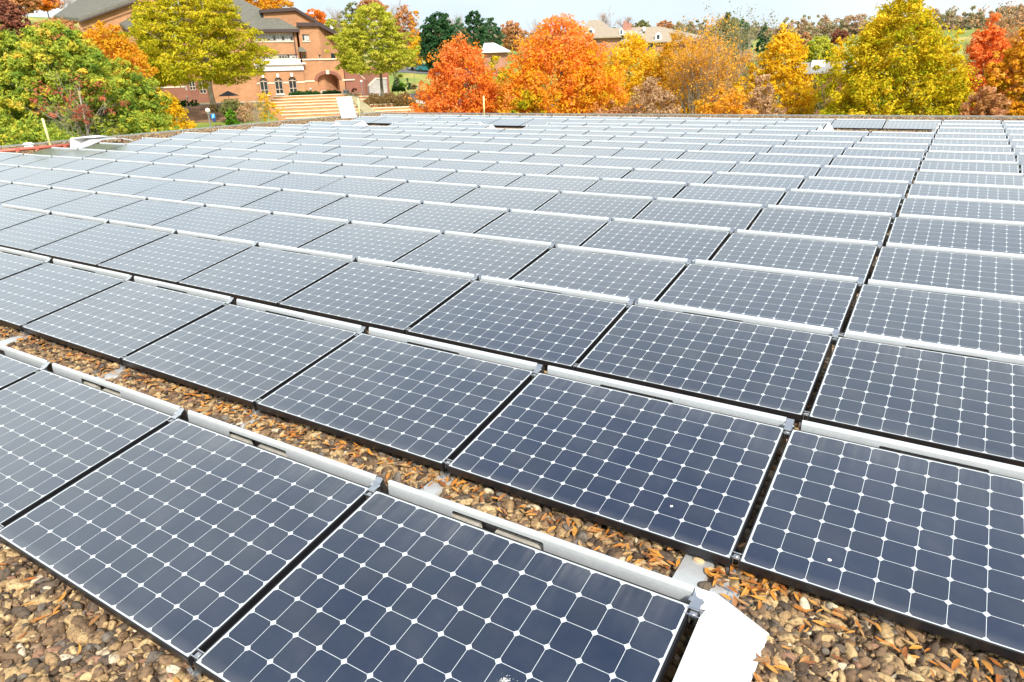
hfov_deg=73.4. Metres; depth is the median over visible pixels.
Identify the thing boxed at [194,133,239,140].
solar panel
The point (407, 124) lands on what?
solar panel
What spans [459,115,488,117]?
solar panel
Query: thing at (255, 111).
bare tree
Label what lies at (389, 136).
solar panel
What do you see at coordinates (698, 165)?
solar panel
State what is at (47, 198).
solar panel
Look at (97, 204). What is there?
solar panel
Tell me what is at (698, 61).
autumn tree
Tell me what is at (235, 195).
solar panel
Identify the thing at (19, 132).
sumac bush
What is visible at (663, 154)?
solar panel
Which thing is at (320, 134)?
solar panel
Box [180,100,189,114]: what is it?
shrub
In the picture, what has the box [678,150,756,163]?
solar panel
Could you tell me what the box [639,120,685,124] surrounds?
solar panel
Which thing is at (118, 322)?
solar panel
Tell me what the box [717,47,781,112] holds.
oak tree
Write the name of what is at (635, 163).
solar panel
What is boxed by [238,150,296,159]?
solar panel
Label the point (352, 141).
solar panel
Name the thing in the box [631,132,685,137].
solar panel
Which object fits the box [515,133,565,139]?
solar panel
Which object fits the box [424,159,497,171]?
solar panel
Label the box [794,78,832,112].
thicket
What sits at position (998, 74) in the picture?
oak tree
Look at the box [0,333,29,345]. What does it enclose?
base rail
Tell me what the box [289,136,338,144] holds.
solar panel
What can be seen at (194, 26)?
locust tree
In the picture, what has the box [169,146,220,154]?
solar panel
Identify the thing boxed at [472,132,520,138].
solar panel
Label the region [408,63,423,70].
parked car
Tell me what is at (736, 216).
solar panel
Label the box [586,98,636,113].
thicket
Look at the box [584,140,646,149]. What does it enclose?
solar panel
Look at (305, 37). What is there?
window
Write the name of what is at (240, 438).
concrete block
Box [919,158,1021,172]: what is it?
solar panel
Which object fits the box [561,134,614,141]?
solar panel
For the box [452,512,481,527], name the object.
concrete block
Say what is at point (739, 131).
solar panel
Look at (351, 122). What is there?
solar panel
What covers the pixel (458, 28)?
pine tree
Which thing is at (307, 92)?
hedge
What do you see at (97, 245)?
solar panel
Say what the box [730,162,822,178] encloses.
solar panel
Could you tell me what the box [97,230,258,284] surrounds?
solar panel
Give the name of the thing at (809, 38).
maple tree
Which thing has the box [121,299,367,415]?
solar panel
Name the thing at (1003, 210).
solar panel
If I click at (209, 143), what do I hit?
solar panel
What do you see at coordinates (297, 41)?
brick building
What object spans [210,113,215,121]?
banner
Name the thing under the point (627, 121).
solar panel
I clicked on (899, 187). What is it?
solar panel
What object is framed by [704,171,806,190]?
solar panel
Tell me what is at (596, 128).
solar panel
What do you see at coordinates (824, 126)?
solar panel
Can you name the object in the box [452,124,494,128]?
solar panel
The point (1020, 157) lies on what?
solar panel
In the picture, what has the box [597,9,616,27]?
bare tree
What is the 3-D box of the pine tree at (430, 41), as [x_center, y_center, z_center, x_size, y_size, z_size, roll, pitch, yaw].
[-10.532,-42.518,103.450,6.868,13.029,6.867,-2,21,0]
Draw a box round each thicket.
[499,88,548,112]
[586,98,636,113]
[623,76,681,113]
[685,83,757,113]
[736,74,785,114]
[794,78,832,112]
[958,85,1012,115]
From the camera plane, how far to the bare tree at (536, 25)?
208.45 m
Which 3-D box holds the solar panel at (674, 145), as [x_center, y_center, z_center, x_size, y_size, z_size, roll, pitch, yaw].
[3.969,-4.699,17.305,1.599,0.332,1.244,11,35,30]
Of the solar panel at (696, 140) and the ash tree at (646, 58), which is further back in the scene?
the ash tree at (646, 58)
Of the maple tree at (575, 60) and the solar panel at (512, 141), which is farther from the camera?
the maple tree at (575, 60)
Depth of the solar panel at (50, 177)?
15.50 m
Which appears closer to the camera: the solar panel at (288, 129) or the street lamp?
the solar panel at (288, 129)
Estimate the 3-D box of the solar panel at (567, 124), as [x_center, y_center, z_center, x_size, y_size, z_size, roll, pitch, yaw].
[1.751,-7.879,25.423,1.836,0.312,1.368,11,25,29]
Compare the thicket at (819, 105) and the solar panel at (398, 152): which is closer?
the solar panel at (398, 152)
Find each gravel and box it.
[0,113,1023,153]
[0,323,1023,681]
[52,259,801,462]
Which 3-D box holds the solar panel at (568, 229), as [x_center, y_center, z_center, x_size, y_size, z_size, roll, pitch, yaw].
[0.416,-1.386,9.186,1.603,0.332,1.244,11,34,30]
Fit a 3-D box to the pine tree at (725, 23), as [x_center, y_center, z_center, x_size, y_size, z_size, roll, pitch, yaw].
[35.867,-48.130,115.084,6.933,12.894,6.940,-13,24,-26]
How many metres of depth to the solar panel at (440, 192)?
11.97 m
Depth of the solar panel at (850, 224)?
8.77 m
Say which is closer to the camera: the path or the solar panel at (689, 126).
the solar panel at (689, 126)
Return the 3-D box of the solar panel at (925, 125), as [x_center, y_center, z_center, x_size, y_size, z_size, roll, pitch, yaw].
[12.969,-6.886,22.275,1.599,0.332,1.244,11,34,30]
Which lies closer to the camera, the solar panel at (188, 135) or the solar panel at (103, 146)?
the solar panel at (103, 146)
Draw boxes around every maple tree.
[0,0,31,46]
[32,16,101,67]
[72,20,158,109]
[244,0,293,8]
[305,7,326,23]
[325,18,340,31]
[355,0,388,47]
[392,5,419,54]
[404,32,505,112]
[408,36,426,70]
[409,11,420,60]
[475,56,518,103]
[491,13,645,113]
[641,30,713,113]
[795,32,812,59]
[802,35,835,62]
[811,0,982,114]
[829,29,848,54]
[829,37,844,61]
[947,12,1012,115]
[976,27,1023,107]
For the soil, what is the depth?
78.08 m
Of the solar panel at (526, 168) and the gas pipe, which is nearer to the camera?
the solar panel at (526, 168)
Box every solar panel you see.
[0,152,23,160]
[0,154,51,165]
[0,164,18,171]
[0,165,52,180]
[0,180,12,185]
[0,182,52,202]
[0,187,96,209]
[0,204,51,229]
[0,211,109,252]
[0,247,52,279]
[0,259,134,335]
[0,344,53,389]
[0,363,188,547]
[0,410,388,680]
[11,168,88,185]
[22,156,82,167]
[22,276,236,369]
[30,220,177,267]
[31,147,77,155]
[45,191,147,216]
[48,171,129,189]
[55,158,116,170]
[57,148,106,157]
[81,142,126,149]
[85,150,137,159]
[88,160,153,173]
[88,175,174,194]
[94,197,205,225]
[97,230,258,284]
[109,144,154,151]
[117,152,171,161]
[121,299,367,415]
[124,162,194,177]
[126,137,170,144]
[134,179,225,200]
[137,145,186,152]
[151,154,208,164]
[153,204,272,235]
[154,139,199,145]
[164,165,239,181]
[168,132,210,139]
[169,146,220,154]
[178,242,357,306]
[184,183,282,207]
[185,140,230,147]
[187,156,249,166]
[193,480,768,681]
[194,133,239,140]
[204,148,256,157]
[209,168,289,185]
[211,129,246,133]
[214,141,264,148]
[220,211,351,247]
[222,134,270,141]
[227,158,293,169]
[238,130,274,134]
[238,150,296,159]
[241,188,347,214]
[246,127,279,129]
[250,142,300,151]
[255,135,303,142]
[256,327,544,478]
[260,172,344,190]
[267,131,305,135]
[271,161,342,173]
[274,127,307,131]
[278,124,309,127]
[279,152,340,161]
[279,257,479,333]
[285,144,339,152]
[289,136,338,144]
[297,132,337,136]
[299,220,443,261]
[303,125,336,127]
[303,128,337,131]
[307,121,340,125]
[308,194,422,223]
[316,176,408,196]
[322,164,396,177]
[323,138,376,146]
[324,146,382,154]
[324,154,387,164]
[330,133,372,138]
[332,125,366,128]
[332,129,369,133]
[335,120,367,125]
[353,116,384,123]
[361,126,397,129]
[364,129,403,134]
[364,139,418,147]
[365,134,410,139]
[367,147,428,157]
[370,116,411,123]
[371,156,439,167]
[375,166,456,181]
[379,180,479,203]
[381,114,405,116]
[384,201,509,233]
[388,123,423,126]
[392,126,431,131]
[394,231,555,280]
[398,130,439,134]
[399,117,439,122]
[401,135,450,140]
[404,115,433,117]
[405,140,462,149]
[407,276,634,370]
[414,149,478,160]
[416,121,447,123]
[418,123,456,126]
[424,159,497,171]
[425,127,466,131]
[431,115,460,117]
[433,117,469,121]
[435,131,479,136]
[437,170,524,187]
[443,136,493,142]
[445,121,481,123]
[447,365,794,577]
[450,142,511,152]
[451,185,560,211]
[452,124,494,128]
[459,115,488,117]
[461,128,504,132]
[462,118,500,124]
[464,151,533,162]
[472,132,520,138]
[475,209,611,247]
[483,161,561,175]
[485,137,540,144]
[486,115,519,117]
[488,118,532,126]
[499,129,545,134]
[499,144,564,154]
[506,174,600,193]
[511,244,691,304]
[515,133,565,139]
[517,116,551,118]
[520,118,567,126]
[522,125,566,129]
[522,154,594,166]
[533,138,591,146]
[536,191,654,220]
[539,129,588,135]
[546,123,586,126]
[548,164,633,179]
[550,116,585,119]
[554,146,622,157]
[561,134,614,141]
[562,126,608,131]
[563,119,604,123]
[576,299,839,427]
[581,218,733,263]
[583,116,620,119]
[583,131,635,136]
[584,123,626,127]
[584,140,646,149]
[584,156,662,169]
[585,178,687,199]
[601,119,643,124]
[604,127,653,132]
[609,136,667,142]
[612,148,686,160]
[619,117,658,120]
[622,168,714,185]
[624,124,669,128]
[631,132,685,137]
[634,197,764,232]
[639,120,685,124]
[640,142,706,151]
[649,127,701,133]
[652,159,737,173]
[657,117,698,120]
[657,259,863,336]
[663,137,724,144]
[667,124,716,129]
[675,183,788,207]
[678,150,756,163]
[682,120,729,125]
[682,132,739,139]
[697,118,741,121]
[698,128,753,134]
[701,143,772,154]
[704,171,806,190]
[711,229,881,283]
[713,125,765,130]
[720,138,786,146]
[726,121,776,126]
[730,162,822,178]
[736,134,798,141]
[738,420,1023,663]
[740,118,786,122]
[749,204,895,245]
[750,129,809,135]
[750,153,834,166]
[764,125,822,131]
[768,145,845,156]
[775,121,833,129]
[778,188,904,226]
[783,140,854,148]
[785,118,834,124]
[796,135,862,143]
[799,176,911,207]
[807,130,869,137]
[808,330,1023,466]
[817,165,917,191]
[830,155,922,178]
[831,119,886,129]
[843,147,926,168]
[843,279,1023,355]
[853,142,929,159]
[861,136,932,151]
[869,131,935,144]
[870,242,1023,295]
[883,120,942,130]
[885,214,1023,253]
[898,195,1023,221]
[907,181,1023,200]
[914,169,1023,185]
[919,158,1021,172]
[924,150,1016,161]
[928,144,1012,152]
[932,123,1003,130]
[932,127,1005,138]
[932,138,1010,144]
[935,132,1007,138]
[941,120,1001,124]
[1002,120,1023,125]
[1003,124,1023,133]
[1005,128,1023,134]
[1007,134,1023,144]
[1010,139,1023,152]
[1013,146,1023,161]
[1016,153,1023,172]
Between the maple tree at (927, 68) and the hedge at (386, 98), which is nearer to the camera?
the maple tree at (927, 68)
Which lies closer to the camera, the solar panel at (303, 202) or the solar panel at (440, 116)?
the solar panel at (303, 202)
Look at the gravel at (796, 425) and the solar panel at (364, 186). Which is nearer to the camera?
the gravel at (796, 425)
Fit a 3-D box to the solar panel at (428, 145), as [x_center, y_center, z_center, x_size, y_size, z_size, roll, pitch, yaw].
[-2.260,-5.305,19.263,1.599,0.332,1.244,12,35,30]
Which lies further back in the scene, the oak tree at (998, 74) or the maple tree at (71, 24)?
the maple tree at (71, 24)
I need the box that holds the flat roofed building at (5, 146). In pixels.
[0,112,1023,147]
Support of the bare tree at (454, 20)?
on the ground
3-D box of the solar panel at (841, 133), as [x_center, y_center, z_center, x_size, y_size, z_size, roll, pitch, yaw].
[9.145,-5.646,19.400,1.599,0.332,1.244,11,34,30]
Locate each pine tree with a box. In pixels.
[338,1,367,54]
[418,11,462,102]
[450,17,472,63]
[464,10,486,47]
[476,17,504,47]
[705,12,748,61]
[737,18,752,52]
[753,22,769,52]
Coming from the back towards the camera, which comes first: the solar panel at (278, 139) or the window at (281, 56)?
the window at (281, 56)
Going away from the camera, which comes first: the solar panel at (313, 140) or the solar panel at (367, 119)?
the solar panel at (313, 140)
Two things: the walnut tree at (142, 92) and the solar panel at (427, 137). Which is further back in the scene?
the walnut tree at (142, 92)
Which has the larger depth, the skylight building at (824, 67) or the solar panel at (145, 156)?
the skylight building at (824, 67)
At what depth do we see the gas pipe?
23.92 m
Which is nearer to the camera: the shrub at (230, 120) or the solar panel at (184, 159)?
the solar panel at (184, 159)
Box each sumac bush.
[0,117,84,145]
[25,73,129,136]
[97,109,182,135]
[141,86,196,128]
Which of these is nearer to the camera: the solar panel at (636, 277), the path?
the solar panel at (636, 277)
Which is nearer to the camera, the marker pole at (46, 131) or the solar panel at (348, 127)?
the marker pole at (46, 131)
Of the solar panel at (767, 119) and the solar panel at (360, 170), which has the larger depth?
the solar panel at (767, 119)
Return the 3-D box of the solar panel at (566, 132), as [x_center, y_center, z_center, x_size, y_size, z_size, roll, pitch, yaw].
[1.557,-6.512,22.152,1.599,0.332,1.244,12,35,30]
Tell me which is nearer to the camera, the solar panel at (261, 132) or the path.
the solar panel at (261, 132)
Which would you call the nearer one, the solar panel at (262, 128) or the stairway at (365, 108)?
the solar panel at (262, 128)
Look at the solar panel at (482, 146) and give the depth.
18.52 m
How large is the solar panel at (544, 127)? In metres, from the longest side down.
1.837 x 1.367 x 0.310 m
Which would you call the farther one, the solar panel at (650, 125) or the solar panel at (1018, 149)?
the solar panel at (650, 125)
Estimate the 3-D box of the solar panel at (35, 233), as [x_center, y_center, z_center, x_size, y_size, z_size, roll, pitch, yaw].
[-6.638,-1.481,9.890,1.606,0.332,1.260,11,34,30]
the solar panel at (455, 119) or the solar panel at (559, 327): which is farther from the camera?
the solar panel at (455, 119)
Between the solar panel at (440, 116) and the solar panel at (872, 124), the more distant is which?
the solar panel at (440, 116)
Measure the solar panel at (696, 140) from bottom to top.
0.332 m
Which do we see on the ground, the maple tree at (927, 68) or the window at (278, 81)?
the maple tree at (927, 68)
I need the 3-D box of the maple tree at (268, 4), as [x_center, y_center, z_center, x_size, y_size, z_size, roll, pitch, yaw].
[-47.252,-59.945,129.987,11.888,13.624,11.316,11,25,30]
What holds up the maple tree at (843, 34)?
on the ground
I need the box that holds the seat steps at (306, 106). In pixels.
[269,93,414,120]
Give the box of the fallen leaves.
[0,328,1023,681]
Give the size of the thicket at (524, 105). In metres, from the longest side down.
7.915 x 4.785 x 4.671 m
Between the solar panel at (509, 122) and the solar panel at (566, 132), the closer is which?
the solar panel at (566, 132)
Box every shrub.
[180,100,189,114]
[187,100,198,113]
[208,104,217,122]
[218,99,249,121]
[225,108,239,124]
[235,101,262,122]
[391,77,398,88]
[394,80,405,93]
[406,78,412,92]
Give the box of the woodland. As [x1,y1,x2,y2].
[164,4,1023,45]
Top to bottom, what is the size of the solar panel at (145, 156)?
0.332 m
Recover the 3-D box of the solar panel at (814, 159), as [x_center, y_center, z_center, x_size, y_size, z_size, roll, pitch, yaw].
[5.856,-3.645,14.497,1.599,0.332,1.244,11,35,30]
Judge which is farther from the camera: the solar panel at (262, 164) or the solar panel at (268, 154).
the solar panel at (268, 154)
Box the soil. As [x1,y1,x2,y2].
[177,104,244,121]
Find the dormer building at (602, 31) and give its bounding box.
[581,20,706,56]
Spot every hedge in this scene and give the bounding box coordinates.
[288,90,320,95]
[322,89,341,93]
[363,91,415,107]
[391,86,405,91]
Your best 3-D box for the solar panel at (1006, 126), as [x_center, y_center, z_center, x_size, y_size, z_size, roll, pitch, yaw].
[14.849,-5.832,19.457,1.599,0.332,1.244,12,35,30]
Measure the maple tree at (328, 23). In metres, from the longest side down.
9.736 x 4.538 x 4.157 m
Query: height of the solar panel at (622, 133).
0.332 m
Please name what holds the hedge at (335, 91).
on the ground
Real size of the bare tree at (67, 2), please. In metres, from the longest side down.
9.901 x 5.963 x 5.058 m
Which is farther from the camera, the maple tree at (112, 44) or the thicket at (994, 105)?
the maple tree at (112, 44)
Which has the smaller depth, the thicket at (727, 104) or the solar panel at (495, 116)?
the solar panel at (495, 116)
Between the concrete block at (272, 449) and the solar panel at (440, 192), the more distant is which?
the solar panel at (440, 192)
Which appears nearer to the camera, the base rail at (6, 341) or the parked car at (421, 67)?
the base rail at (6, 341)
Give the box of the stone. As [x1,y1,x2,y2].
[693,557,703,562]
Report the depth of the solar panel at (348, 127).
27.10 m
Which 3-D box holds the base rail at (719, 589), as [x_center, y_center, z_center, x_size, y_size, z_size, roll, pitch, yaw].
[0.868,1.113,2.897,0.125,0.026,0.300,11,25,30]
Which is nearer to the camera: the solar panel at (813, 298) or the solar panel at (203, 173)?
the solar panel at (813, 298)
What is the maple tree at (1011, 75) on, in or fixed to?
on the ground
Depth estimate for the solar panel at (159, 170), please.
15.96 m
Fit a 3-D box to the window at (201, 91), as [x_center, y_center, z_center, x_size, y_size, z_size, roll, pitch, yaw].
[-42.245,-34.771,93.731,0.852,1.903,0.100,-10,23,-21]
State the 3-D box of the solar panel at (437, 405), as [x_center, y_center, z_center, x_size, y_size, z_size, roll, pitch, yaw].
[-0.700,0.392,4.707,1.606,0.332,1.260,11,34,30]
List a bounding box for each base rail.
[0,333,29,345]
[97,368,122,379]
[235,414,259,428]
[420,475,453,495]
[672,553,714,587]
[692,579,740,625]
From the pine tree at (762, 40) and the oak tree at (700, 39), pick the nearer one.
the oak tree at (700, 39)
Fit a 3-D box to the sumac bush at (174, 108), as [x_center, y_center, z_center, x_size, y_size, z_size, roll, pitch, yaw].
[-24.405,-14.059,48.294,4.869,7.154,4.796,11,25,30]
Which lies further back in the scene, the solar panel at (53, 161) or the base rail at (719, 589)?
the solar panel at (53, 161)
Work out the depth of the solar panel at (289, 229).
9.47 m
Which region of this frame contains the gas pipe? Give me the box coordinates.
[0,143,69,151]
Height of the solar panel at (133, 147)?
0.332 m
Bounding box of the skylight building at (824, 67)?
[783,60,857,114]
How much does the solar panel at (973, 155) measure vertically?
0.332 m
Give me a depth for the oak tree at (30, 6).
147.74 m
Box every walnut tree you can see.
[0,19,134,136]
[0,24,70,127]
[102,56,172,132]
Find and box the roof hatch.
[336,96,356,117]
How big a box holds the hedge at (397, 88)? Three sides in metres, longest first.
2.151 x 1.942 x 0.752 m
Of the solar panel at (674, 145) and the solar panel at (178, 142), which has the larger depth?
the solar panel at (178, 142)
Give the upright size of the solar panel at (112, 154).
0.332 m
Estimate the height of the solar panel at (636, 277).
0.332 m
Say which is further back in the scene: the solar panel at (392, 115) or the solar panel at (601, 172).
the solar panel at (392, 115)
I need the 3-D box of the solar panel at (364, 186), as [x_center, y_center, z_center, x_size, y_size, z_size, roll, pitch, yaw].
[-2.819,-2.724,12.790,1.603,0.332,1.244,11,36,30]
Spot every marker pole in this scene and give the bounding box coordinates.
[41,118,50,144]
[483,95,484,114]
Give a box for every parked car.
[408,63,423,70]
[416,64,428,71]
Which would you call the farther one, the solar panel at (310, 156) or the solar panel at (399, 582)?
the solar panel at (310, 156)
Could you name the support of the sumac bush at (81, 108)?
on the ground
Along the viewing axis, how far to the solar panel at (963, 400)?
4.27 m
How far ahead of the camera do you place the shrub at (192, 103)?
77.79 m
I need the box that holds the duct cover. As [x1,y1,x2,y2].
[70,135,132,147]
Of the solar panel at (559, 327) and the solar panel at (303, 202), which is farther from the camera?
the solar panel at (303, 202)
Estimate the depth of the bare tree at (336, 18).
167.85 m
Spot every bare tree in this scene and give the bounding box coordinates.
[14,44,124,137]
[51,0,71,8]
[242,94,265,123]
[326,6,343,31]
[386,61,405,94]
[388,0,410,32]
[445,12,463,27]
[528,19,544,31]
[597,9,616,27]
[615,16,638,26]
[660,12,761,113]
[680,1,797,112]
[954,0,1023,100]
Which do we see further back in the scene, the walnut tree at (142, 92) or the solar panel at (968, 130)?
the walnut tree at (142, 92)
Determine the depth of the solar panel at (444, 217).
9.92 m
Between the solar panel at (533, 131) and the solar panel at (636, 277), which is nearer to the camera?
the solar panel at (636, 277)
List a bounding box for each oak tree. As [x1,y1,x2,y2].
[9,0,43,21]
[38,0,63,19]
[500,20,524,54]
[634,19,650,26]
[652,20,672,28]
[658,34,748,113]
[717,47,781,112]
[973,28,1023,115]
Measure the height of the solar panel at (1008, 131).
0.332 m
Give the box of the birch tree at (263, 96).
[253,92,284,121]
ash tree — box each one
[598,30,666,108]
[732,23,821,114]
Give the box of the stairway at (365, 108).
[345,93,374,112]
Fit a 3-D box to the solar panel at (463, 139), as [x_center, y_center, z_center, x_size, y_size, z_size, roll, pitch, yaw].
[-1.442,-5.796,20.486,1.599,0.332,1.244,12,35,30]
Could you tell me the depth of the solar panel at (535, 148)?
17.72 m
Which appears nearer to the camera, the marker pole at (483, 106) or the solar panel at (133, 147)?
the solar panel at (133, 147)
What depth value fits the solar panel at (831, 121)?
24.04 m
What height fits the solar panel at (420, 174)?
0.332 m
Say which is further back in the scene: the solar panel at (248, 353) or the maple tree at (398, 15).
the maple tree at (398, 15)
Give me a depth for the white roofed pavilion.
138.70 m
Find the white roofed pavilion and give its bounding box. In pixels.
[482,43,509,75]
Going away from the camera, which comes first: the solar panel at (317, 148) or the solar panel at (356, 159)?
the solar panel at (356, 159)
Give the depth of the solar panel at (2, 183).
14.28 m
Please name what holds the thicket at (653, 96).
on the ground
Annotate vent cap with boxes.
[22,142,33,146]
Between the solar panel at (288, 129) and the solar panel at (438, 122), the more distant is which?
the solar panel at (438, 122)
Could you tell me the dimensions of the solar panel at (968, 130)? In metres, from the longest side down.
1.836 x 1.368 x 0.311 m
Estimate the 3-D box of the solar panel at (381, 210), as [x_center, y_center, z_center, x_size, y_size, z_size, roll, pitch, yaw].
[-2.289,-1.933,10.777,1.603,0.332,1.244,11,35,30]
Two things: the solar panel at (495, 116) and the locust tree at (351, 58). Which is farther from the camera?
the locust tree at (351, 58)
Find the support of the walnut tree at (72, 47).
on the ground
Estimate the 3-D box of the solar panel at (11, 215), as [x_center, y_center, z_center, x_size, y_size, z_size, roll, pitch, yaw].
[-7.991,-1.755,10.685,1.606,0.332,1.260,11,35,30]
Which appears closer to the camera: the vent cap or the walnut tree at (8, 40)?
the vent cap
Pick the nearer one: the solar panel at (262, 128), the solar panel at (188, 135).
the solar panel at (188, 135)
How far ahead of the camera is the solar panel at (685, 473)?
3.72 m
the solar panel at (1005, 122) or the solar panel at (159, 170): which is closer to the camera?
the solar panel at (159, 170)
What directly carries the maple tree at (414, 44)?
on the ground
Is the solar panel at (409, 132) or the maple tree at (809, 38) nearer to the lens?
the solar panel at (409, 132)
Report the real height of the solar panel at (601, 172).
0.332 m
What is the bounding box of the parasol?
[219,91,238,96]
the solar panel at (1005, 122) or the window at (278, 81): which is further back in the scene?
the window at (278, 81)
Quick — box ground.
[1,16,1023,127]
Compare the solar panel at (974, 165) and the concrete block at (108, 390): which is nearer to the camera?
the concrete block at (108, 390)
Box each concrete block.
[82,379,100,389]
[103,388,120,396]
[229,432,252,444]
[258,443,286,456]
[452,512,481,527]
[495,528,542,549]
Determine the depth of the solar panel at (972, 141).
16.72 m
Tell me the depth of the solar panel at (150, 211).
11.08 m
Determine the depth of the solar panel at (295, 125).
28.65 m
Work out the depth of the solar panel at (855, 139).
18.30 m
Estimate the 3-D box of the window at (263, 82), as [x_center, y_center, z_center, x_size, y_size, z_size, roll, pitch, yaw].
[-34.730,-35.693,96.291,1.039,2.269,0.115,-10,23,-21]
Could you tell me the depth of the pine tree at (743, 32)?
121.67 m
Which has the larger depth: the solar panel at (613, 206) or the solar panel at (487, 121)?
the solar panel at (487, 121)
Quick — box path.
[190,100,269,104]
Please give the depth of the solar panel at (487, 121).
29.01 m
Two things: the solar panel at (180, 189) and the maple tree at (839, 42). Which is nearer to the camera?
the solar panel at (180, 189)
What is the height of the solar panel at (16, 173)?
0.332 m
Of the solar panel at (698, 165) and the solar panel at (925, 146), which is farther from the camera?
the solar panel at (925, 146)
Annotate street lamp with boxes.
[205,108,210,126]
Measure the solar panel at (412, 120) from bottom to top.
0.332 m
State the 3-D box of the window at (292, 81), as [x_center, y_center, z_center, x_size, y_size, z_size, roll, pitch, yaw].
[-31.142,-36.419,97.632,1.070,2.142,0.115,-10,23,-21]
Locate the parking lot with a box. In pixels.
[395,67,469,75]
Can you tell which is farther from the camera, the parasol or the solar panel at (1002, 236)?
the parasol
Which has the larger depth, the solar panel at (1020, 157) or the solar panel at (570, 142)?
the solar panel at (570, 142)
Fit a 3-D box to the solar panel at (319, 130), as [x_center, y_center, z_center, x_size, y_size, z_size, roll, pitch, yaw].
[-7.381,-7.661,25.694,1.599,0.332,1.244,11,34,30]
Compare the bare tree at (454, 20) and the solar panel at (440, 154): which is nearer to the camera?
the solar panel at (440, 154)
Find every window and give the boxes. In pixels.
[189,81,195,89]
[198,80,206,93]
[252,33,292,40]
[257,54,297,58]
[260,78,268,94]
[275,77,283,93]
[289,77,296,92]
[302,34,308,40]
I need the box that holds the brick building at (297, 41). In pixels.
[53,0,389,102]
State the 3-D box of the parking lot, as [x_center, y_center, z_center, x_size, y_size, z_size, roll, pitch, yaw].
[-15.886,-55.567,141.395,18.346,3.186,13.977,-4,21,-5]
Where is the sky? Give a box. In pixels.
[22,0,1023,37]
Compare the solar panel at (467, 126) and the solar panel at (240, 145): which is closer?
the solar panel at (240, 145)
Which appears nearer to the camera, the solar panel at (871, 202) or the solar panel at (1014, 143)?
the solar panel at (871, 202)
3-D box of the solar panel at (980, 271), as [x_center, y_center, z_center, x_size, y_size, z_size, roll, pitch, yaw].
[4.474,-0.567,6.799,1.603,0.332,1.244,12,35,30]
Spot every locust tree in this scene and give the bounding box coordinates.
[107,0,278,117]
[324,2,420,96]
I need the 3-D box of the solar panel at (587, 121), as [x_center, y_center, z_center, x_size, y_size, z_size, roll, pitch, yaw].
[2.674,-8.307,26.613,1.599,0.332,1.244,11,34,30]
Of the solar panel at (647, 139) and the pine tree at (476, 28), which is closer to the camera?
the solar panel at (647, 139)
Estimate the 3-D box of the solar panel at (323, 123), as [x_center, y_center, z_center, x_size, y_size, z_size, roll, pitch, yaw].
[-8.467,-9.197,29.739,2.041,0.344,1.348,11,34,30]
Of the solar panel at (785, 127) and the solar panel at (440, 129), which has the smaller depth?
the solar panel at (785, 127)
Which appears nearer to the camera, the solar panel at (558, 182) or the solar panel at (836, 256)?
the solar panel at (836, 256)
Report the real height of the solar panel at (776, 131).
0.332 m
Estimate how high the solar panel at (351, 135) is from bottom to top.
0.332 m
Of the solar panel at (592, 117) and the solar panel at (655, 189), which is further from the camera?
the solar panel at (592, 117)

